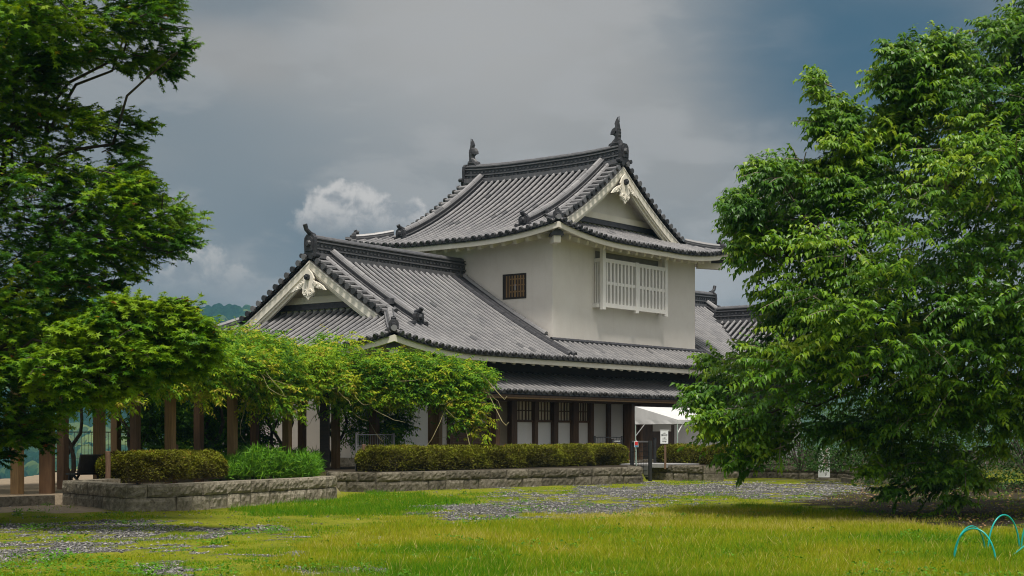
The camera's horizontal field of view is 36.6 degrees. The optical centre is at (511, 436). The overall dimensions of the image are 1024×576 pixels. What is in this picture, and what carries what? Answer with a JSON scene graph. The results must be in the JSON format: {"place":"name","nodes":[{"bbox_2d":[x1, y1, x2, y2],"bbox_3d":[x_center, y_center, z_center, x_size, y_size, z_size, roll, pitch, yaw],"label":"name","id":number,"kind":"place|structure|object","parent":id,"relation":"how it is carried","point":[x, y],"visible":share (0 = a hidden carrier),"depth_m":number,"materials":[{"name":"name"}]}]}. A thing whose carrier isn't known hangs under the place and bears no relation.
{"place":"outdoors","nodes":[
{"label":"outdoors","id":0,"kind":"place"},
{"bbox_2d":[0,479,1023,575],"bbox_3d":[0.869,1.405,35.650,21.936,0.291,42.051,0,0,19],"label":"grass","id":1,"kind":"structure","parent":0,"point":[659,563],"depth_m":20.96,"materials":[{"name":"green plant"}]},
{"bbox_2d":[0,450,1023,575],"bbox_3d":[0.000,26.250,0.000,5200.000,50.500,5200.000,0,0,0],"label":"ground","id":2,"kind":"structure","parent":0,"point":[31,485],"depth_m":29.51,"materials":[{"name":"grey gravel"}]},
{"bbox_2d":[0,495,54,506],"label":"kerb stone","id":3,"kind":"object","parent":2,"relation":"on","point":[13,501],"visible":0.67,"depth_m":32.96,"materials":[{"name":"grey stone"}]},
{"bbox_2d":[66,454,138,483],"bbox_3d":[-9.584,0.866,36.524,1.700,0.892,0.784,0,0,-41],"label":"park bench","id":4,"kind":"object","parent":2,"relation":"on","point":[86,464],"visible":0.28,"depth_m":35.90,"materials":[{"name":"black metal"}]},
{"bbox_2d":[105,451,110,478],"bbox_3d":[-9.251,0.786,35.412,0.130,0.891,0.126,0,0,0],"label":"hedge stake","id":5,"kind":"object","parent":2,"relation":"on","point":[108,464],"visible":0.85,"depth_m":35.37,"materials":[{"name":"brown wood"}]},
{"bbox_2d":[0,0,239,470],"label":"maple tree","id":6,"kind":"object","parent":2,"relation":"on","point":[77,365],"visible":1,"depth_m":25.47,"materials":[{"name":"green plant"}]},
{"bbox_2d":[55,431,260,471],"bbox_3d":[-10.600,0.530,46.250,0.078,1.400,7.647,0,0,43],"label":"fence","id":7,"kind":"object","parent":2,"relation":"on","point":[91,440],"visible":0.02,"depth_m":44.54,"materials":[{"name":"black metal"}]},
{"bbox_2d":[94,448,229,482],"bbox_3d":[-8.335,0.691,37.743,1.639,0.820,5.004,0,0,18],"label":"hedge","id":8,"kind":"object","parent":2,"relation":"on","point":[148,466],"visible":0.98,"depth_m":36.53,"materials":[{"name":"green plant"}]},
{"bbox_2d":[62,476,336,511],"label":"retaining wall","id":9,"kind":"structure","parent":2,"relation":"on","point":[112,494],"depth_m":32.48,"materials":[{"name":"stone"}]},
{"bbox_2d":[10,380,441,494],"bbox_3d":[-9.498,-0.260,43.018,7.313,3.520,18.936,0,0,32],"label":"pergola","id":10,"kind":"object","parent":2,"relation":"on","point":[47,473],"visible":0.16,"depth_m":42.59,"materials":[{"name":"brown wood"}]},
{"bbox_2d":[0,314,508,479],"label":"wisteria vine","id":11,"kind":"object","parent":10,"relation":"attached to","point":[281,374],"visible":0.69,"depth_m":45.93,"materials":[{"name":"green plant"}]},
{"bbox_2d":[209,440,328,480],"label":"weeds","id":12,"kind":"object","parent":2,"relation":"on","point":[257,461],"visible":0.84,"depth_m":41.04,"materials":[{"name":"green plant"}]},
{"bbox_2d":[355,433,394,453],"bbox_3d":[-4.203,0.525,47.500,1.534,1.250,0.078,0,0,-43],"label":"fence","id":13,"kind":"object","parent":2,"relation":"on","point":[357,440],"visible":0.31,"depth_m":47.21,"materials":[{"name":"grey metal"}]},
{"bbox_2d":[326,466,642,492],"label":"retaining wall","id":14,"kind":"structure","parent":2,"relation":"on","point":[404,481],"depth_m":44.71,"materials":[{"name":"stone"}]},
{"bbox_2d":[354,442,629,471],"bbox_3d":[-0.029,0.634,49.110,1.604,0.874,13.800,0,0,36],"label":"hedge","id":15,"kind":"object","parent":2,"relation":"on","point":[392,457],"visible":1,"depth_m":47.33,"materials":[{"name":"green plant"}]},
{"bbox_2d":[0,490,1023,575],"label":"clover","id":16,"kind":"object","parent":2,"relation":"on","point":[137,570],"visible":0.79,"depth_m":18.88,"materials":[{"name":"green plant"}]},
{"bbox_2d":[209,117,866,465],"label":"turret building","id":17,"kind":"structure","parent":2,"relation":"on","point":[567,299],"depth_m":59.23,"materials":[{"name":"paint"}]},
{"bbox_2d":[503,273,525,299],"bbox_3d":[0.142,-5.730,59.150,1.130,0.960,0.182,0,0,38],"label":"small window","id":18,"kind":"structure","parent":17,"relation":"in","point":[514,285],"depth_m":59.09,"materials":[{"name":"brown wood"}]},
{"bbox_2d":[517,401,532,421],"bbox_3d":[0.448,-0.895,56.527,0.096,0.750,1.062,0,0,38],"label":"barred window","id":19,"kind":"structure","parent":17,"relation":"in","point":[524,409],"depth_m":56.59,"materials":[{"name":"wood"}]},
{"bbox_2d":[538,402,551,421],"bbox_3d":[1.163,-0.895,57.452,0.096,0.750,1.011,0,0,38],"label":"barred window","id":20,"kind":"structure","parent":17,"relation":"in","point":[544,408],"depth_m":57.52,"materials":[{"name":"wood"}]},
{"bbox_2d":[558,403,570,422],"bbox_3d":[1.928,-0.895,58.443,0.096,0.750,1.009,0,0,38],"label":"barred window","id":21,"kind":"structure","parent":17,"relation":"in","point":[563,408],"depth_m":58.52,"materials":[{"name":"wood"}]},
{"bbox_2d":[579,403,588,422],"bbox_3d":[2.699,-0.895,59.436,0.096,0.750,0.828,0,0,38],"label":"barred window","id":22,"kind":"structure","parent":17,"relation":"in","point":[583,407],"depth_m":59.52,"materials":[{"name":"wood"}]},
{"bbox_2d":[592,249,667,316],"bbox_3d":[4.765,-6.130,61.850,0.430,2.420,4.860,0,0,38],"label":"lattice window","id":23,"kind":"structure","parent":17,"relation":"in","point":[634,284],"depth_m":61.59,"materials":[{"name":"white wood"}]},
{"bbox_2d":[594,436,622,444],"bbox_3d":[3.445,0.570,55.300,1.250,1.160,0.076,0,0,-31],"label":"fence","id":24,"kind":"object","parent":2,"relation":"on","point":[595,437],"visible":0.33,"depth_m":55.23,"materials":[{"name":"black metal"}]},
{"bbox_2d":[612,440,621,443],"bbox_3d":[3.698,0.612,54.609,0.340,0.976,0.062,0,0,-9],"label":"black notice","id":25,"kind":"object","parent":2,"relation":"on","point":[617,441],"visible":0.41,"depth_m":54.59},
{"bbox_2d":[630,441,651,480],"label":"wire gate","id":26,"kind":"structure","parent":2,"relation":"on","point":[647,471],"depth_m":51.70,"materials":[{"name":"black metal"}]},
{"bbox_2d":[634,440,637,465],"bbox_3d":[4.193,0.610,52.161,0.135,0.980,0.070,0,0,0],"label":"notice","id":27,"kind":"object","parent":26,"relation":"attached to","point":[636,443],"visible":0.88,"depth_m":52.13,"materials":[{"name":"metal"}]},
{"bbox_2d":[653,438,656,462],"bbox_3d":[5.089,0.825,55.065,0.128,1.550,0.126,0,0,0],"label":"gate post","id":28,"kind":"object","parent":2,"relation":"on","point":[654,450],"visible":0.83,"depth_m":55.01,"materials":[{"name":"black metal"}]},
{"bbox_2d":[660,431,667,468],"bbox_3d":[5.134,0.441,52.025,0.310,1.318,0.090,0,0,0],"label":"notice board","id":29,"kind":"object","parent":2,"relation":"on","point":[664,437],"visible":1,"depth_m":51.99,"materials":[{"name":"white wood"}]},
{"bbox_2d":[625,465,723,480],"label":"retaining wall","id":30,"kind":"structure","parent":2,"relation":"on","point":[690,472],"depth_m":52.13,"materials":[{"name":"stone"}]},
{"bbox_2d":[635,407,719,462],"bbox_3d":[7.105,0.000,58.937,1.871,2.200,6.021,0,0,38],"label":"awning","id":31,"kind":"object","parent":2,"relation":"on","point":[657,415],"visible":0.36,"depth_m":56.92,"materials":[{"name":"white fabric"}]},
{"bbox_2d":[656,443,727,464],"bbox_3d":[6.577,0.632,55.227,3.005,0.829,1.333,0,0,23],"label":"hedge","id":32,"kind":"object","parent":2,"relation":"on","point":[688,454],"visible":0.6,"depth_m":54.90,"materials":[{"name":"green plant"}]},
{"bbox_2d":[718,465,849,479],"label":"retaining wall","id":33,"kind":"structure","parent":2,"relation":"on","point":[791,473],"depth_m":54.56,"materials":[{"name":"stone"}]},
{"bbox_2d":[731,399,876,472],"bbox_3d":[9.997,-0.216,53.371,5.150,2.882,5.081,0,0,-30],"label":"shrub","id":34,"kind":"object","parent":2,"relation":"on","point":[793,458],"visible":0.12,"depth_m":52.76,"materials":[{"name":"green plant"}]},
{"bbox_2d":[815,448,840,480],"bbox_3d":[10.846,0.991,53.089,0.810,1.218,0.320,0,0,0],"label":"stone monument","id":35,"kind":"object","parent":2,"relation":"on","point":[825,474],"visible":0.36,"depth_m":53.03,"materials":[{"name":"white stone"}]},
{"bbox_2d":[670,0,1023,515],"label":"cherry tree","id":36,"kind":"object","parent":2,"relation":"on","point":[826,323],"visible":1,"depth_m":27.94,"materials":[{"name":"green plant"}]},
{"bbox_2d":[791,386,946,472],"bbox_3d":[11.581,-0.326,49.854,5.227,3.096,4.902,0,0,0],"label":"shrub","id":37,"kind":"object","parent":2,"relation":"on","point":[815,465],"visible":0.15,"depth_m":49.75,"materials":[{"name":"green plant"}]},
{"bbox_2d":[841,466,911,483],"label":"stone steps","id":38,"kind":"structure","parent":2,"relation":"on","point":[846,478],"depth_m":49.23,"materials":[{"name":"grey stone"}]},
{"bbox_2d":[795,484,1023,526],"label":"fallen leaves","id":39,"kind":"object","parent":2,"relation":"on","point":[950,506],"visible":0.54,"depth_m":31.64,"materials":[{"name":"brown plant"}]},
{"bbox_2d":[847,363,1023,489],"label":"shrub","id":40,"kind":"object","parent":2,"relation":"on","point":[998,467],"visible":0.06,"depth_m":46.16,"materials":[{"name":"green plant"}]},
{"bbox_2d":[955,525,984,553],"bbox_3d":[5.820,1.378,19.650,0.021,0.487,1.335,0,0,33],"label":"garden hoop","id":41,"kind":"object","parent":2,"relation":"on","point":[979,532],"visible":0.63,"depth_m":19.82,"materials":[{"name":"teal plastic"}]},
{"bbox_2d":[953,528,995,557],"bbox_3d":[5.640,1.367,18.850,0.546,0.507,0.021,0,0,35],"label":"garden hoop","id":42,"kind":"object","parent":2,"relation":"on","point":[984,533],"visible":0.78,"depth_m":18.83,"materials":[{"name":"teal plastic"}]},
{"bbox_2d":[928,364,1023,491],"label":"shrub","id":43,"kind":"object","parent":2,"relation":"on","point":[1019,453],"visible":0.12,"depth_m":43.60,"materials":[{"name":"green plant"}]},
{"bbox_2d":[987,514,1019,546],"bbox_3d":[6.504,1.325,20.450,0.620,0.591,0.021,0,0,-30],"label":"garden hoop","id":44,"kind":"object","parent":2,"relation":"on","point":[996,519],"visible":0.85,"depth_m":20.45,"materials":[{"name":"teal plastic"}]},
{"bbox_2d":[0,480,1023,575],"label":"gravel","id":45,"kind":"structure","parent":0,"point":[83,547],"depth_m":30.64,"materials":[{"name":"grey gravel"}]},
{"bbox_2d":[1,392,1022,478],"bbox_3d":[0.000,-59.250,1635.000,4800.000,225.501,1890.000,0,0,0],"label":"hills","id":46,"kind":"structure","parent":0,"point":[802,420],"depth_m":1334.08,"materials":[{"name":"green plant"}]},
{"bbox_2d":[0,293,251,478],"bbox_3d":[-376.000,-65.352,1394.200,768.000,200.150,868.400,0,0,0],"label":"hillside forest","id":47,"kind":"object","parent":46,"relation":"on","point":[31,461],"visible":0.02,"depth_m":1102.57,"materials":[{"name":"green plant"}]},
{"bbox_2d":[0,0,1023,394],"label":"sky","id":48,"kind":"structure","parent":0,"point":[338,118],"materials":[{"name":"grey"}]},
{"bbox_2d":[620,463,699,467],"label":"entry path","id":49,"kind":"structure","parent":0,"point":[657,465],"depth_m":53.52,"materials":[{"name":"grey concrete"}]}
]}

